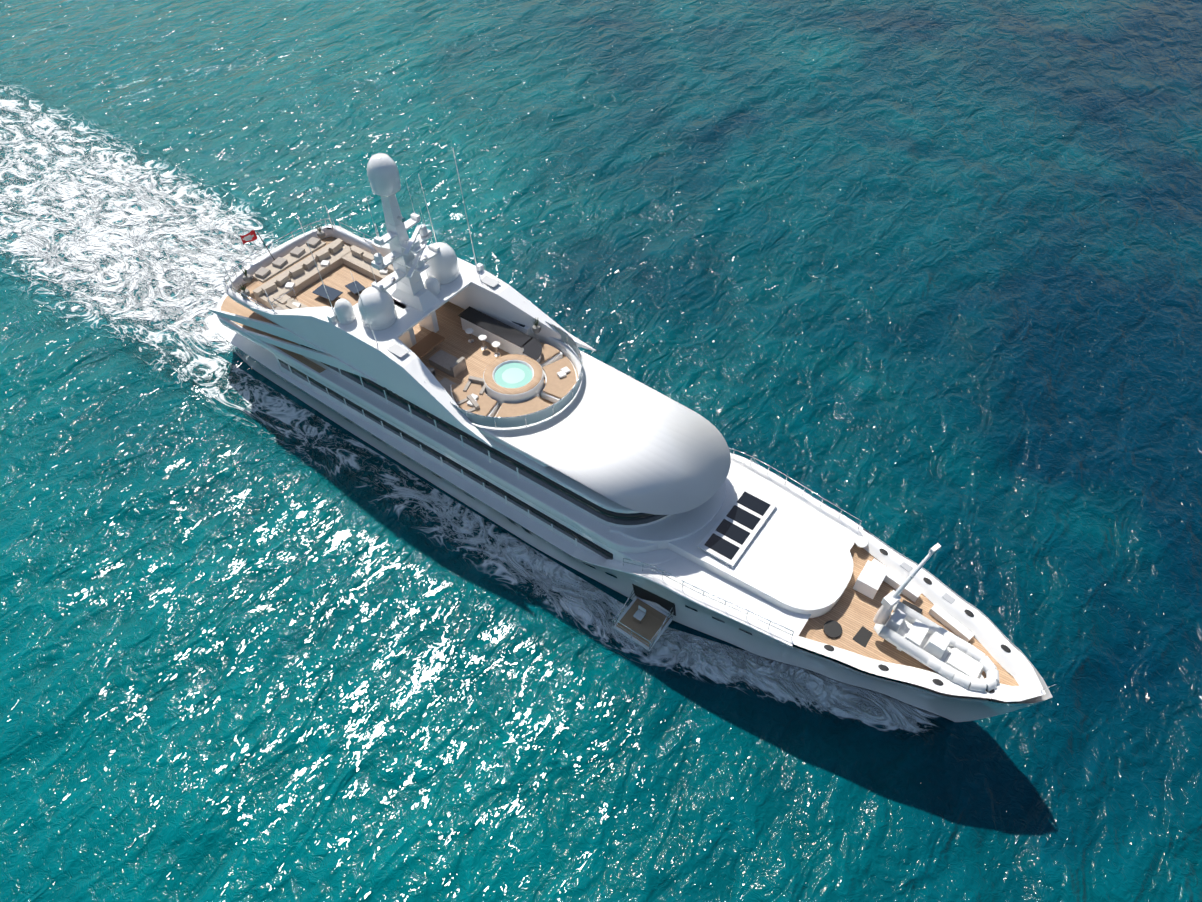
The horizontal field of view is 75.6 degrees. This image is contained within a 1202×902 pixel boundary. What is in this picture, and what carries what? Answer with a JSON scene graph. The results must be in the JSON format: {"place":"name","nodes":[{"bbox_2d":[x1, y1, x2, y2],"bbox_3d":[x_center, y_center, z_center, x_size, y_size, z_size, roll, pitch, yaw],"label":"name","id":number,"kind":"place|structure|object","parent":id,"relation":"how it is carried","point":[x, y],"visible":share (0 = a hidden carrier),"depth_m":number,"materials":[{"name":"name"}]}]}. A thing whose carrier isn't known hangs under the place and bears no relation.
{"place":"outdoors","nodes":[
{"label":"outdoors","id":0,"kind":"place"},
{"bbox_2d":[224,225,730,514],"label":"upper deck roof","id":1,"kind":"structure","parent":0,"point":[617,436],"depth_m":39.12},
{"bbox_2d":[240,230,274,259],"bbox_3d":[-21.372,-12.856,48.471,1.881,1.857,0.488,9,50,8],"label":"ensign flag","id":2,"kind":"object","parent":1,"relation":"attached to","point":[250,236],"visible":0.96,"depth_m":48.17,"materials":[{"name":"red fabric"}]},
{"bbox_2d":[450,322,581,428],"bbox_3d":[-3.759,-3.726,41.154,4.981,0.848,7.950,28,55,23],"label":"glass rail","id":3,"kind":"object","parent":1,"relation":"on","point":[530,418],"visible":0.85,"depth_m":39.44,"materials":[{"name":"clear glass"}]},
{"bbox_2d":[0,0,1201,901],"bbox_3d":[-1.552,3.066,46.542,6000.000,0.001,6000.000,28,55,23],"label":"sea","id":4,"kind":"structure","parent":0,"point":[915,279],"depth_m":49.58,"materials":[{"name":"liquid"}]},
{"bbox_2d":[207,314,1052,721],"bbox_3d":[-2.648,0.950,45.309,53.152,6.898,9.999,28,55,23],"label":"yacht hull","id":5,"kind":"object","parent":4,"relation":"on","point":[559,548],"visible":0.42,"depth_m":39.36,"materials":[{"name":"paint"}]},
{"bbox_2d":[207,308,376,380],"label":"stern wings","id":6,"kind":"object","parent":5,"relation":"on","point":[289,335],"visible":0.15,"depth_m":45.22},
{"bbox_2d":[216,293,657,552],"bbox_3d":[-8.993,-4.519,45.958,35.008,0.597,9.640,28,55,23],"label":"bulwark","id":7,"kind":"object","parent":5,"relation":"on","point":[578,520],"visible":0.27,"depth_m":41.46,"materials":[{"name":"white paint"}]},
{"bbox_2d":[221,296,325,372],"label":"aft deck","id":8,"kind":"structure","parent":7,"relation":"on","point":[230,305],"depth_m":48.63,"materials":[{"name":"brown wood"}]},
{"bbox_2d":[299,344,671,527],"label":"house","id":9,"kind":"structure","parent":7,"relation":"on","point":[574,486],"depth_m":39.07,"materials":[{"name":"white paint"}]},
{"bbox_2d":[236,236,577,416],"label":"sun deck floor","id":10,"kind":"structure","parent":9,"relation":"on","point":[456,343],"depth_m":45.78,"materials":[{"name":"brown wood"}]},
{"bbox_2d":[238,224,541,411],"bbox_3d":[-12.450,-8.107,45.122,19.404,2.000,8.225,28,55,23],"label":"sundeck furniture","id":11,"kind":"object","parent":10,"relation":"on","point":[512,337],"visible":0.71,"depth_m":46.90,"materials":[{"name":"beige fabric"}]},
{"bbox_2d":[250,238,595,446],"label":"radar arch","id":12,"kind":"structure","parent":10,"relation":"on","point":[391,360],"depth_m":42.28,"materials":[{"name":"white paint"}]},
{"bbox_2d":[365,153,439,312],"bbox_3d":[-10.239,-11.210,39.745,2.894,8.299,4.217,6,49,5],"label":"mast","id":13,"kind":"object","parent":12,"relation":"on","point":[409,267],"visible":0.98,"depth_m":39.92,"materials":[{"name":"white metal"}]},
{"bbox_2d":[327,242,483,329],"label":"radar domes","id":14,"kind":"structure","parent":12,"relation":"on","point":[379,306],"depth_m":41.02,"materials":[{"name":"white paint"}]},
{"bbox_2d":[483,354,543,405],"bbox_3d":[-4.722,-3.832,42.084,3.240,0.965,3.240,28,55,23],"label":"hot tub","id":15,"kind":"object","parent":10,"relation":"on","point":[512,375],"visible":0.98,"depth_m":41.61,"materials":[{"name":"teal liquid"}]},
{"bbox_2d":[450,342,577,416],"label":"sunpads","id":16,"kind":"object","parent":10,"relation":"on","point":[560,374],"visible":0.54,"depth_m":41.49,"materials":[{"name":"beige fabric"}]},
{"bbox_2d":[384,387,432,418],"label":"name letters","id":17,"kind":"object","parent":9,"relation":"attached to","point":[408,403],"visible":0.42,"depth_m":41.16,"materials":[{"name":"grey metal"}]},
{"bbox_2d":[300,344,666,524],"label":"windows","id":18,"kind":"structure","parent":9,"relation":"attached to","point":[564,492],"depth_m":39.81,"materials":[{"name":"black glass"}]},
{"bbox_2d":[318,361,518,479],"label":"mullions","id":19,"kind":"object","parent":18,"relation":"attached to","point":[434,422],"visible":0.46,"depth_m":41.68,"materials":[{"name":"white paint"}]},
{"bbox_2d":[274,355,734,581],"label":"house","id":20,"kind":"structure","parent":5,"relation":"in","point":[656,557],"depth_m":41.74,"materials":[{"name":"white paint"}]},
{"bbox_2d":[278,359,612,559],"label":"windows","id":21,"kind":"structure","parent":20,"relation":"attached to","point":[582,540],"depth_m":42.29,"materials":[{"name":"black glass"}]},
{"bbox_2d":[288,365,576,545],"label":"mullions","id":22,"kind":"object","parent":21,"relation":"on","point":[440,457],"visible":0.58,"depth_m":43.03,"materials":[{"name":"white paint"}]},
{"bbox_2d":[277,374,751,651],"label":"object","id":23,"kind":"object","parent":5,"relation":"attached to","point":[640,621],"visible":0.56,"depth_m":40.21,"materials":[{"name":"black glass"}]},
{"bbox_2d":[223,150,1055,690],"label":"rails","id":24,"kind":"object","parent":5,"relation":"on","point":[475,262],"visible":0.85,"depth_m":40.64,"materials":[{"name":"silver metal"}]},
{"bbox_2d":[609,478,726,548],"bbox_3d":[4.136,2.602,39.799,3.999,1.050,7.772,28,55,23],"label":"bridge windshield","id":25,"kind":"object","parent":5,"relation":"on","point":[671,528],"depth_m":38.14,"materials":[{"name":"white paint"}]},
{"bbox_2d":[668,474,852,617],"bbox_3d":[7.423,4.335,38.200,9.858,1.098,5.599,28,55,23],"label":"forward cabin","id":26,"kind":"object","parent":5,"relation":"on","point":[764,546],"visible":0.71,"depth_m":37.28,"materials":[{"name":"white paint"}]},
{"bbox_2d":[604,455,1045,701],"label":"fore decks","id":27,"kind":"object","parent":5,"relation":"on","point":[852,612],"visible":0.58,"depth_m":35.39,"materials":[{"name":"white paint"}]},
{"bbox_2d":[823,536,1010,700],"bbox_3d":[14.128,6.823,33.823,8.119,4.492,6.650,28,55,23],"label":"deck equipment","id":28,"kind":"object","parent":27,"relation":"on","point":[873,575],"visible":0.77,"depth_m":35.61,"materials":[{"name":"white paint"}]},
{"bbox_2d":[873,601,998,691],"bbox_3d":[14.824,8.717,34.145,5.332,1.241,2.102,32,56,25],"label":"tender boat","id":29,"kind":"object","parent":27,"relation":"on","point":[932,645],"visible":0.98,"depth_m":33.85,"materials":[{"name":"grey"}]}
]}

